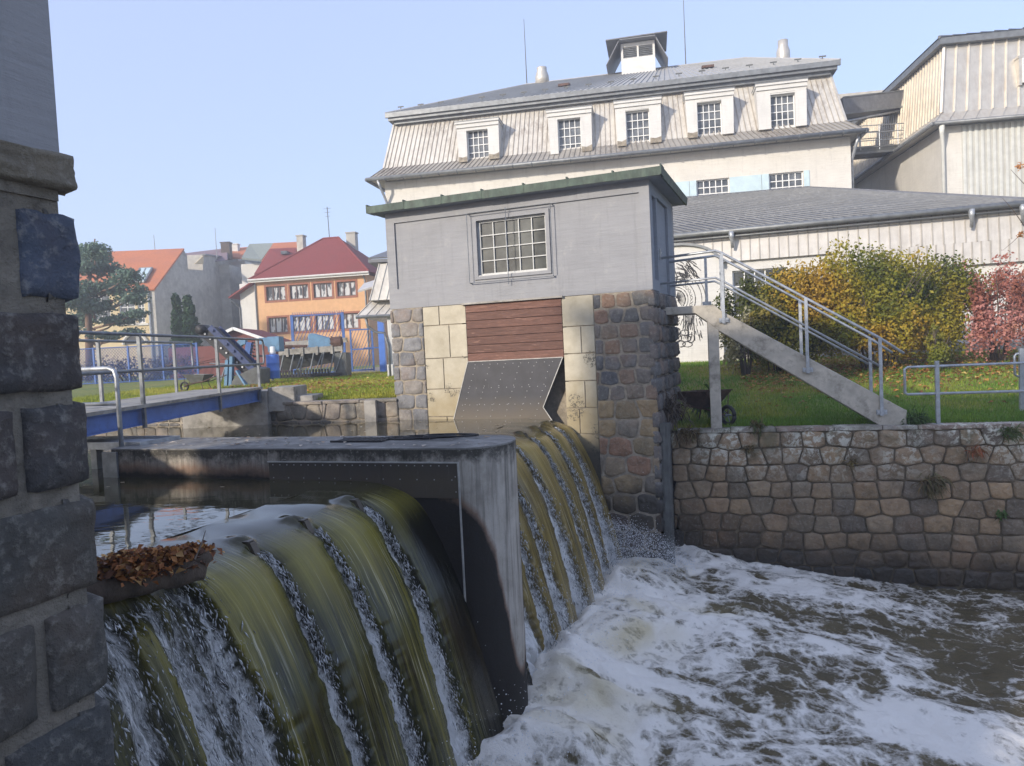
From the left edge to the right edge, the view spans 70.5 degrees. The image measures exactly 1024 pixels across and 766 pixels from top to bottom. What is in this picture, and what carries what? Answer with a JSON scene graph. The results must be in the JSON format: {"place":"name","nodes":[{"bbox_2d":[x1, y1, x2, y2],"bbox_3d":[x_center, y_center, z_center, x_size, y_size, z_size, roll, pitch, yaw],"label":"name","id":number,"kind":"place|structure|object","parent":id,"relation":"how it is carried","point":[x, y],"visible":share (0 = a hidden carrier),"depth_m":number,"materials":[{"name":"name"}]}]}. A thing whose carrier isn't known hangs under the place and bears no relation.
{"place":"outdoors","nodes":[
{"label":"outdoors","id":0,"kind":"place"},
{"bbox_2d":[237,336,283,380],"bbox_3d":[-9.643,-0.849,27.504,1.766,1.757,0.930,-3,2,0],"label":"trash rake","id":1,"kind":"object","parent":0,"point":[277,342],"visible":0.64,"depth_m":27.35,"materials":[{"name":"blue paint"}]},
{"bbox_2d":[269,346,275,353],"bbox_3d":[-8.675,-1.185,26.255,0.220,0.280,0.220,-3,2,0],"label":"canister","id":2,"kind":"object","parent":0,"point":[272,350],"visible":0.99,"depth_m":26.17,"materials":[{"name":"white plastic"}]},
{"bbox_2d":[95,481,503,765],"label":"waterfall","id":3,"kind":"structure","parent":0,"point":[247,587],"depth_m":5.26,"materials":[{"name":"liquid"}]},
{"bbox_2d":[87,551,212,604],"bbox_3d":[-2.143,1.151,4.285,0.724,0.202,0.157,-5,3,-36],"label":"log","id":4,"kind":"object","parent":3,"relation":"on","point":[111,590],"visible":0.71,"depth_m":4.24,"materials":[{"name":"brown wood"}]},
{"bbox_2d":[97,540,224,586],"bbox_3d":[-2.186,1.067,4.343,0.791,0.193,0.586,-3,2,0],"label":"leaf raft","id":5,"kind":"object","parent":4,"relation":"on","point":[130,564],"visible":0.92,"depth_m":4.25,"materials":[{"name":"brown plant"}]},
{"bbox_2d":[194,530,205,559],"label":"twig","id":6,"kind":"object","parent":4,"relation":"on","point":[199,547],"visible":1,"depth_m":4.32,"materials":[{"name":"wood"}]},
{"bbox_2d":[98,576,319,765],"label":"splashing water","id":7,"kind":"structure","parent":3,"relation":"on","point":[241,695],"depth_m":4.21,"materials":[{"name":"white liquid"}]},
{"bbox_2d":[257,506,483,765],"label":"splashing water","id":8,"kind":"structure","parent":3,"relation":"on","point":[366,605],"depth_m":5.73,"materials":[{"name":"white liquid"}]},
{"bbox_2d":[79,418,525,556],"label":"river","id":9,"kind":"structure","parent":0,"point":[133,512],"depth_m":7.39,"materials":[{"name":"liquid"}]},
{"bbox_2d":[0,0,114,765],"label":"gatehouse","id":10,"kind":"object","parent":9,"relation":"in","point":[54,709],"visible":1,"depth_m":2.44,"materials":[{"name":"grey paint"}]},
{"bbox_2d":[79,331,264,436],"bbox_3d":[-5.859,0.081,8.335,1.472,1.360,13.672,-3,2,0],"label":"footbridge","id":11,"kind":"object","parent":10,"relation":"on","point":[143,410],"visible":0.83,"depth_m":11.42,"materials":[{"name":"blue paint"}]},
{"bbox_2d":[107,421,510,486],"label":"floating leaves","id":12,"kind":"object","parent":9,"relation":"on","point":[267,436],"visible":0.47,"depth_m":12.52,"materials":[{"name":"brown plant"}]},
{"bbox_2d":[48,0,1023,258],"label":"sky","id":13,"kind":"structure","parent":0,"point":[182,123],"materials":[{"name":"blue"}]},
{"bbox_2d":[72,349,1023,429],"bbox_3d":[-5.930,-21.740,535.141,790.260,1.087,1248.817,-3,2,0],"label":"ground","id":14,"kind":"structure","parent":0,"point":[89,389],"depth_m":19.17,"materials":[{"name":"green plant"}]},
{"bbox_2d":[65,239,151,378],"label":"pine tree","id":15,"kind":"object","parent":14,"relation":"on","point":[96,258],"visible":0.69,"depth_m":49.05,"materials":[{"name":"green plant"}]},
{"bbox_2d":[66,248,189,376],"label":"gable house","id":16,"kind":"structure","parent":14,"relation":"on","point":[166,270],"depth_m":67.43,"materials":[{"name":"beige paint"}]},
{"bbox_2d":[92,295,110,317],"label":"window","id":17,"kind":"structure","parent":16,"relation":"in","point":[109,313],"depth_m":65.73,"materials":[{"name":"grey glass"}]},
{"bbox_2d":[119,299,135,322],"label":"window","id":18,"kind":"structure","parent":16,"relation":"in","point":[124,308],"depth_m":65.81,"materials":[{"name":"white glass"}]},
{"bbox_2d":[125,336,144,344],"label":"arched doorway","id":19,"kind":"structure","parent":16,"relation":"in","point":[131,337],"depth_m":65.76,"materials":[{"name":"grey glass"}]},
{"bbox_2d":[138,301,145,322],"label":"window","id":20,"kind":"structure","parent":16,"relation":"in","point":[139,306],"depth_m":65.86,"materials":[{"name":"white glass"}]},
{"bbox_2d":[80,343,198,383],"bbox_3d":[-19.856,-0.835,35.956,8.604,1.929,0.080,-3,2,0],"label":"wire fence","id":21,"kind":"object","parent":14,"relation":"on","point":[128,360],"visible":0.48,"depth_m":35.94,"materials":[{"name":"metal"}]},
{"bbox_2d":[80,352,223,382],"bbox_3d":[-19.097,-0.715,37.445,10.058,1.675,9.980,-3,2,0],"label":"clipped hedge","id":22,"kind":"object","parent":14,"relation":"on","point":[159,363],"visible":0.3,"depth_m":37.81,"materials":[{"name":"green plant"}]},
{"bbox_2d":[170,293,182,347],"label":"thuja","id":23,"kind":"object","parent":14,"relation":"on","point":[176,320],"visible":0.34,"depth_m":45.58,"materials":[{"name":"green plant"}]},
{"bbox_2d":[180,294,202,346],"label":"thuja","id":24,"kind":"object","parent":14,"relation":"on","point":[190,323],"visible":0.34,"depth_m":45.56,"materials":[{"name":"green plant"}]},
{"bbox_2d":[180,374,226,390],"bbox_3d":[-9.653,-0.020,22.487,1.543,0.539,0.545,-2,3,15],"label":"wheelbarrow","id":25,"kind":"object","parent":14,"relation":"on","point":[196,378],"visible":0.9,"depth_m":22.36,"materials":[{"name":"grey paint"}]},
{"bbox_2d":[186,242,241,329],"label":"house","id":26,"kind":"structure","parent":14,"relation":"on","point":[230,276],"depth_m":82.95,"materials":[{"name":"grey paint"}]},
{"bbox_2d":[187,254,260,345],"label":"blank wall house","id":27,"kind":"structure","parent":14,"relation":"on","point":[204,281],"depth_m":78.37,"materials":[{"name":"paint"}]},
{"bbox_2d":[168,327,292,377],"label":"garden shed","id":28,"kind":"structure","parent":14,"relation":"on","point":[207,352],"depth_m":40.43,"materials":[{"name":"blue tile"}]},
{"bbox_2d":[195,324,269,386],"bbox_3d":[-9.770,-0.977,25.294,2.229,2.192,1.133,-3,2,0],"label":"conveyor","id":29,"kind":"object","parent":14,"relation":"on","point":[232,351],"visible":0.83,"depth_m":24.97,"materials":[{"name":"blue metal"}]},
{"bbox_2d":[72,370,395,402],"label":"lawn grass","id":30,"kind":"structure","parent":14,"relation":"on","point":[350,391],"depth_m":21.96,"materials":[{"name":"green plant"}]},
{"bbox_2d":[231,243,251,267],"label":"house","id":31,"kind":"structure","parent":14,"relation":"on","point":[238,251],"depth_m":87.29,"materials":[{"name":"grey paint"}]},
{"bbox_2d":[228,283,256,329],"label":"house wing","id":32,"kind":"structure","parent":14,"relation":"on","point":[244,294],"depth_m":62.80,"materials":[{"name":"white paint"}]},
{"bbox_2d":[183,385,322,428],"bbox_3d":[-5.450,0.651,15.411,2.650,1.100,1.040,-3,2,0],"label":"bridge abutment","id":33,"kind":"object","parent":14,"relation":"on","point":[258,413],"visible":0.53,"depth_m":14.90,"materials":[{"name":"concrete"}]},
{"bbox_2d":[241,243,272,283],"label":"house","id":34,"kind":"structure","parent":14,"relation":"on","point":[255,252],"depth_m":80.51,"materials":[{"name":"white paint"}]},
{"bbox_2d":[147,397,398,424],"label":"bank wall","id":35,"kind":"structure","parent":14,"relation":"on","point":[337,410],"depth_m":14.66,"materials":[{"name":"stone"}]},
{"bbox_2d":[364,400,377,421],"bbox_3d":[-2.803,0.730,14.439,0.230,0.770,0.200,-3,2,0],"label":"concrete block","id":36,"kind":"object","parent":35,"relation":"attached to","point":[370,410],"visible":0.64,"depth_m":14.35,"materials":[{"name":"concrete"}]},
{"bbox_2d":[266,354,279,378],"bbox_3d":[-8.663,-0.595,26.281,0.474,0.871,0.469,-3,2,0],"label":"barrel","id":37,"kind":"object","parent":14,"relation":"on","point":[272,363],"visible":0.86,"depth_m":26.09,"materials":[{"name":"blue plastic"}]},
{"bbox_2d":[254,247,296,274],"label":"house","id":38,"kind":"structure","parent":14,"relation":"on","point":[273,256],"depth_m":67.59,"materials":[{"name":"red tile"}]},
{"bbox_2d":[262,242,296,259],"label":"house","id":39,"kind":"structure","parent":14,"relation":"on","point":[286,245],"depth_m":82.15,"materials":[{"name":"orange tile"}]},
{"bbox_2d":[181,373,395,394],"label":"fallen leaves","id":40,"kind":"object","parent":14,"relation":"on","point":[341,380],"visible":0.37,"depth_m":22.43,"materials":[{"name":"plant"}]},
{"bbox_2d":[278,333,351,377],"bbox_3d":[-8.154,-1.118,29.798,2.842,1.851,1.330,-3,2,0],"label":"steel trough","id":41,"kind":"object","parent":14,"relation":"on","point":[320,350],"visible":0.88,"depth_m":29.39,"materials":[{"name":"grey paint"}]},
{"bbox_2d":[247,207,387,368],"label":"orange house","id":42,"kind":"structure","parent":14,"relation":"on","point":[329,274],"depth_m":61.54,"materials":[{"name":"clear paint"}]},
{"bbox_2d":[290,310,345,373],"bbox_3d":[-8.778,-1.750,32.927,2.432,3.003,0.120,-3,2,0],"label":"lattice fence","id":43,"kind":"object","parent":14,"relation":"on","point":[312,315],"visible":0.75,"depth_m":32.89,"materials":[{"name":"metal"}]},
{"bbox_2d":[349,321,386,371],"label":"blue gate","id":44,"kind":"structure","parent":14,"relation":"on","point":[382,349],"depth_m":32.89,"materials":[{"name":"metal"}]},
{"bbox_2d":[356,251,394,375],"bbox_3d":[-3.604,-2.886,30.622,6.647,5.869,7.750,-3,2,0],"label":"annex","id":45,"kind":"object","parent":14,"relation":"on","point":[376,307],"visible":0.25,"depth_m":27.01,"materials":[{"name":"white paint"}]},
{"bbox_2d":[366,163,687,560],"bbox_3d":[0.591,0.827,14.769,5.772,9.020,3.074,-2,3,22],"label":"gatehouse","id":46,"kind":"object","parent":14,"relation":"on","point":[551,300],"visible":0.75,"depth_m":13.29,"materials":[{"name":"grey paint"}]},
{"bbox_2d":[466,203,554,283],"bbox_3d":[-0.018,-2.539,13.457,1.680,1.410,0.232,-2,3,22],"label":"window","id":47,"kind":"structure","parent":46,"relation":"in","point":[509,245],"depth_m":13.52,"materials":[{"name":"grey paint"}]},
{"bbox_2d":[657,202,667,293],"bbox_3d":[2.816,-2.409,13.693,0.130,1.955,1.120,-2,3,22],"label":"door","id":48,"kind":"structure","parent":46,"relation":"in","point":[660,209],"depth_m":13.80,"materials":[{"name":"blue paint"}]},
{"bbox_2d":[660,422,674,563],"bbox_3d":[2.748,2.162,12.760,0.140,2.920,0.260,-2,3,22],"label":"guide post","id":49,"kind":"object","parent":46,"relation":"attached to","point":[667,485],"visible":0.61,"depth_m":12.65,"materials":[{"name":"metal"}]},
{"bbox_2d":[662,387,694,445],"bbox_3d":[2.816,0.651,13.114,1.038,1.156,0.800,-3,2,0],"label":"wall weed","id":50,"kind":"object","parent":46,"relation":"attached to","point":[673,406],"depth_m":13.07,"materials":[{"name":"green plant"}]},
{"bbox_2d":[365,0,868,203],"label":"mill building","id":51,"kind":"structure","parent":14,"relation":"on","point":[744,124],"depth_m":35.06,"materials":[{"name":"white paint"}]},
{"bbox_2d":[467,130,488,158],"bbox_3d":[-1.663,-11.914,36.303,1.092,1.551,0.080,-2,3,11],"label":"window","id":52,"kind":"structure","parent":51,"relation":"in","point":[477,141],"depth_m":36.32,"materials":[{"name":"clear glass"}]},
{"bbox_2d":[558,119,581,150],"bbox_3d":[2.836,-12.047,35.407,1.117,1.642,0.080,-2,3,11],"label":"window","id":53,"kind":"structure","parent":51,"relation":"in","point":[569,131],"depth_m":35.41,"materials":[{"name":"white glass"}]},
{"bbox_2d":[626,110,649,143],"bbox_3d":[6.038,-12.210,34.765,1.103,1.564,0.080,-2,3,11],"label":"window","id":54,"kind":"structure","parent":51,"relation":"in","point":[637,123],"depth_m":34.77,"materials":[{"name":"white glass"}]},
{"bbox_2d":[697,102,721,136],"bbox_3d":[9.281,-12.381,34.115,1.111,1.536,0.080,-2,3,11],"label":"window","id":55,"kind":"structure","parent":51,"relation":"in","point":[709,119],"depth_m":34.12,"materials":[{"name":"clear glass"}]},
{"bbox_2d":[697,178,728,195],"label":"window","id":56,"kind":"structure","parent":51,"relation":"in","point":[715,186],"depth_m":34.53,"materials":[{"name":"clear glass"}]},
{"bbox_2d":[770,94,794,128],"bbox_3d":[12.473,-12.517,33.477,1.070,1.509,0.080,-2,3,11],"label":"window","id":57,"kind":"structure","parent":51,"relation":"in","point":[782,106],"depth_m":33.47,"materials":[{"name":"clear glass"}]},
{"bbox_2d":[769,171,802,188],"bbox_3d":[12.819,-8.856,33.908,1.508,1.900,0.080,-2,3,11],"label":"window","id":58,"kind":"structure","parent":51,"relation":"in","point":[792,179],"depth_m":33.88,"materials":[{"name":"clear glass"}]},
{"bbox_2d":[851,123,933,159],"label":"walkway","id":59,"kind":"structure","parent":51,"relation":"attached to","point":[872,151],"depth_m":37.05,"materials":[{"name":"grey paint"}]},
{"bbox_2d":[677,389,736,424],"bbox_3d":[3.717,0.465,14.369,0.682,0.674,1.929,-4,3,-28],"label":"wheelbarrow","id":60,"kind":"object","parent":14,"relation":"on","point":[699,399],"visible":0.67,"depth_m":13.99,"materials":[{"name":"black metal"}]},
{"bbox_2d":[690,384,726,418],"bbox_3d":[4.007,0.403,14.870,0.683,0.771,0.692,-1,3,29],"label":"wall weed","id":61,"kind":"object","parent":14,"relation":"on","point":[705,411],"depth_m":14.83,"materials":[{"name":"green plant"}]},
{"bbox_2d":[719,306,766,376],"bbox_3d":[6.641,-1.160,21.099,1.435,2.126,1.642,-3,2,0],"label":"autumn shrub","id":62,"kind":"object","parent":14,"relation":"on","point":[745,366],"visible":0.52,"depth_m":20.68,"materials":[{"name":"green plant"}]},
{"bbox_2d":[711,264,825,372],"bbox_3d":[7.923,-1.845,21.619,3.363,3.182,3.182,-4,3,-19],"label":"autumn shrub","id":63,"kind":"object","parent":14,"relation":"on","point":[755,311],"visible":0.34,"depth_m":20.64,"materials":[{"name":"green plant"}]},
{"bbox_2d":[671,421,1023,591],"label":"quay wall","id":64,"kind":"structure","parent":14,"relation":"on","point":[800,497],"depth_m":12.72,"materials":[{"name":"stone"}]},
{"bbox_2d":[677,424,702,446],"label":"wall weed","id":65,"kind":"object","parent":64,"relation":"attached to","point":[688,433],"depth_m":13.31,"materials":[{"name":"green plant"}]},
{"bbox_2d":[743,444,754,455],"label":"wall weed","id":66,"kind":"object","parent":64,"relation":"attached to","point":[750,449],"depth_m":13.08,"materials":[{"name":"green plant"}]},
{"bbox_2d":[745,417,771,439],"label":"wall weed","id":67,"kind":"object","parent":64,"relation":"on","point":[755,425],"depth_m":13.09,"materials":[{"name":"green plant"}]},
{"bbox_2d":[660,249,906,427],"bbox_3d":[4.907,-0.810,13.433,4.185,3.384,0.858,-2,3,15],"label":"concrete stair","id":68,"kind":"object","parent":64,"relation":"on","point":[869,405],"visible":0.91,"depth_m":13.16,"materials":[{"name":"concrete"}]},
{"bbox_2d":[842,458,859,469],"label":"wall weed","id":69,"kind":"object","parent":64,"relation":"attached to","point":[851,464],"depth_m":12.66,"materials":[{"name":"green plant"}]},
{"bbox_2d":[901,405,936,429],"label":"wall weed","id":70,"kind":"object","parent":64,"relation":"on","point":[916,420],"depth_m":12.60,"materials":[{"name":"green plant"}]},
{"bbox_2d":[910,472,955,502],"bbox_3d":[7.163,1.809,12.362,0.758,0.598,0.479,-3,2,0],"label":"wall weed","id":71,"kind":"object","parent":64,"relation":"attached to","point":[933,485],"depth_m":12.29,"materials":[{"name":"green plant"}]},
{"bbox_2d":[903,361,1023,423],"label":"quay railing","id":72,"kind":"object","parent":64,"relation":"on","point":[937,393],"visible":1,"depth_m":12.40,"materials":[{"name":"metal"}]},
{"bbox_2d":[965,445,993,465],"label":"wall weed","id":73,"kind":"object","parent":64,"relation":"attached to","point":[975,451],"depth_m":12.12,"materials":[{"name":"brown plant"}]},
{"bbox_2d":[995,510,1009,522],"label":"wall weed","id":74,"kind":"object","parent":64,"relation":"attached to","point":[1001,515],"depth_m":12.12,"materials":[{"name":"green plant"}]},
{"bbox_2d":[997,423,1023,449],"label":"wall weed","id":75,"kind":"object","parent":64,"relation":"on","point":[1009,432],"depth_m":11.99,"materials":[{"name":"green plant"}]},
{"bbox_2d":[673,186,1023,362],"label":"hall","id":76,"kind":"structure","parent":14,"relation":"on","point":[761,231],"depth_m":25.82,"materials":[{"name":"metal"}]},
{"bbox_2d":[732,267,787,319],"bbox_3d":[9.048,-3.035,26.382,1.900,2.194,0.080,-2,3,18],"label":"window","id":77,"kind":"structure","parent":76,"relation":"in","point":[736,275],"depth_m":26.55,"materials":[{"name":"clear glass"}]},
{"bbox_2d":[756,235,994,372],"bbox_3d":[10.393,-2.232,20.669,6.592,3.855,3.997,-2,3,17],"label":"autumn shrub","id":78,"kind":"object","parent":14,"relation":"on","point":[897,304],"visible":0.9,"depth_m":19.88,"materials":[{"name":"yellow plant"}]},
{"bbox_2d":[735,349,1017,407],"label":"fallen leaves","id":79,"kind":"object","parent":14,"relation":"on","point":[841,368],"visible":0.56,"depth_m":19.58,"materials":[{"name":"plant"}]},
{"bbox_2d":[923,323,950,371],"bbox_3d":[11.311,-0.924,19.312,0.677,1.384,1.322,-1,3,33],"label":"autumn shrub","id":80,"kind":"object","parent":14,"relation":"on","point":[938,347],"visible":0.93,"depth_m":19.13,"materials":[{"name":"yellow plant"}]},
{"bbox_2d":[851,27,1023,196],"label":"silo building","id":81,"kind":"structure","parent":14,"relation":"on","point":[973,83],"depth_m":33.02,"materials":[{"name":"silver metal"}]},
{"bbox_2d":[840,90,903,119],"bbox_3d":[19.436,-14.731,38.452,6.385,1.893,1.680,-4,3,-19],"label":"roofed conveyor","id":82,"kind":"object","parent":81,"relation":"attached to","point":[858,106],"visible":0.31,"depth_m":37.40,"materials":[{"name":"grey metal"}]},
{"bbox_2d":[847,109,899,121],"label":"transfer pipes","id":83,"kind":"object","parent":81,"relation":"attached to","point":[874,115],"visible":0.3,"depth_m":37.51,"materials":[{"name":"metal"}]},
{"bbox_2d":[839,90,963,185],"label":"roof","id":84,"kind":"structure","parent":81,"relation":"attached to","point":[851,94],"depth_m":46.28,"materials":[{"name":"grey metal"}]},
{"bbox_2d":[1022,58,1023,82],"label":"window","id":85,"kind":"structure","parent":81,"relation":"in","point":[1022,58],"depth_m":32.39,"materials":[{"name":"white glass"}]},
{"bbox_2d":[954,250,1023,362],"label":"red shrub","id":86,"kind":"object","parent":14,"relation":"on","point":[983,319],"visible":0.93,"depth_m":19.59,"materials":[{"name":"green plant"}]},
{"bbox_2d":[1013,348,1023,410],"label":"quay railing","id":87,"kind":"object","parent":14,"relation":"on","point":[1020,354],"visible":0.94,"depth_m":13.35,"materials":[{"name":"metal"}]},
{"bbox_2d":[479,419,622,684],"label":"waterfall","id":88,"kind":"structure","parent":0,"point":[536,642],"depth_m":10.58,"materials":[{"name":"liquid"}]},
{"bbox_2d":[516,427,623,650],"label":"splashing water","id":89,"kind":"structure","parent":88,"relation":"on","point":[556,516],"depth_m":10.45,"materials":[{"name":"white liquid"}]},
{"bbox_2d":[466,544,1023,765],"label":"river","id":90,"kind":"structure","parent":0,"point":[763,664],"depth_m":8.72,"materials":[{"name":"liquid"}]},
{"bbox_2d":[111,435,527,721],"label":"weir pier","id":91,"kind":"structure","parent":90,"relation":"in","point":[463,491],"depth_m":7.33,"materials":[{"name":"concrete"}]},
{"bbox_2d":[81,366,123,477],"bbox_3d":[-6.386,0.522,9.210,3.761,1.383,0.257,-2,3,19],"label":"pier railing","id":92,"kind":"object","parent":91,"relation":"on","point":[110,464],"visible":0.7,"depth_m":8.71,"materials":[{"name":"metal"}]},
{"bbox_2d":[87,435,179,468],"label":"grating platform","id":93,"kind":"structure","parent":91,"relation":"attached to","point":[97,445],"depth_m":9.34,"materials":[{"name":"metal"}]},
{"bbox_2d":[141,435,488,445],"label":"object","id":94,"kind":"object","parent":91,"relation":"on","point":[300,440],"visible":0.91,"depth_m":8.38,"materials":[{"name":"brown plant"}]},
{"bbox_2d":[384,433,478,439],"bbox_3d":[-0.900,0.589,7.980,1.154,0.045,0.244,-2,3,19],"label":"cable coil","id":95,"kind":"object","parent":91,"relation":"on","point":[431,436],"visible":1,"depth_m":7.93,"materials":[{"name":"black rubber"}]},
{"bbox_2d":[413,512,691,765],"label":"spray","id":96,"kind":"object","parent":90,"relation":"on","point":[581,647],"visible":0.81,"depth_m":8.54,"materials":[{"name":"white liquid"}]},
{"bbox_2d":[594,513,697,581],"bbox_3d":[2.022,2.814,12.529,2.344,1.258,1.798,-2,3,17],"label":"spray","id":97,"kind":"object","parent":90,"relation":"on","point":[618,524],"visible":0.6,"depth_m":12.29,"materials":[{"name":"white liquid"}]},
{"bbox_2d":[1004,162,1023,246],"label":"bare twig","id":98,"kind":"object","parent":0,"point":[1018,166],"visible":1,"depth_m":17.34,"materials":[{"name":"brown wood"}]},
{"label":"river bed","id":99,"kind":"structure","parent":0,"visible":0},
{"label":"weir sill","id":100,"kind":"object","parent":99,"relation":"on","visible":0},
{"bbox_2d":[242,539,260,555],"bbox_3d":[-1.917,1.257,5.288,0.179,0.221,0.076,-2,3,19],"label":"flow breaker","id":101,"kind":"object","parent":100,"relation":"on","point":[251,544],"visible":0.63,"depth_m":5.25,"materials":[{"name":"metal"}]},
{"bbox_2d":[298,518,314,533],"bbox_3d":[-1.702,1.220,5.911,0.179,0.221,0.076,-2,3,19],"label":"flow breaker","id":102,"kind":"object","parent":100,"relation":"on","point":[306,523],"visible":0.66,"depth_m":5.88,"materials":[{"name":"metal"}]},
{"bbox_2d":[350,498,364,512],"bbox_3d":[-1.443,1.175,6.656,0.179,0.221,0.076,-2,3,19],"label":"flow breaker","id":103,"kind":"object","parent":100,"relation":"on","point":[358,503],"visible":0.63,"depth_m":6.63,"materials":[{"name":"metal"}]}
]}

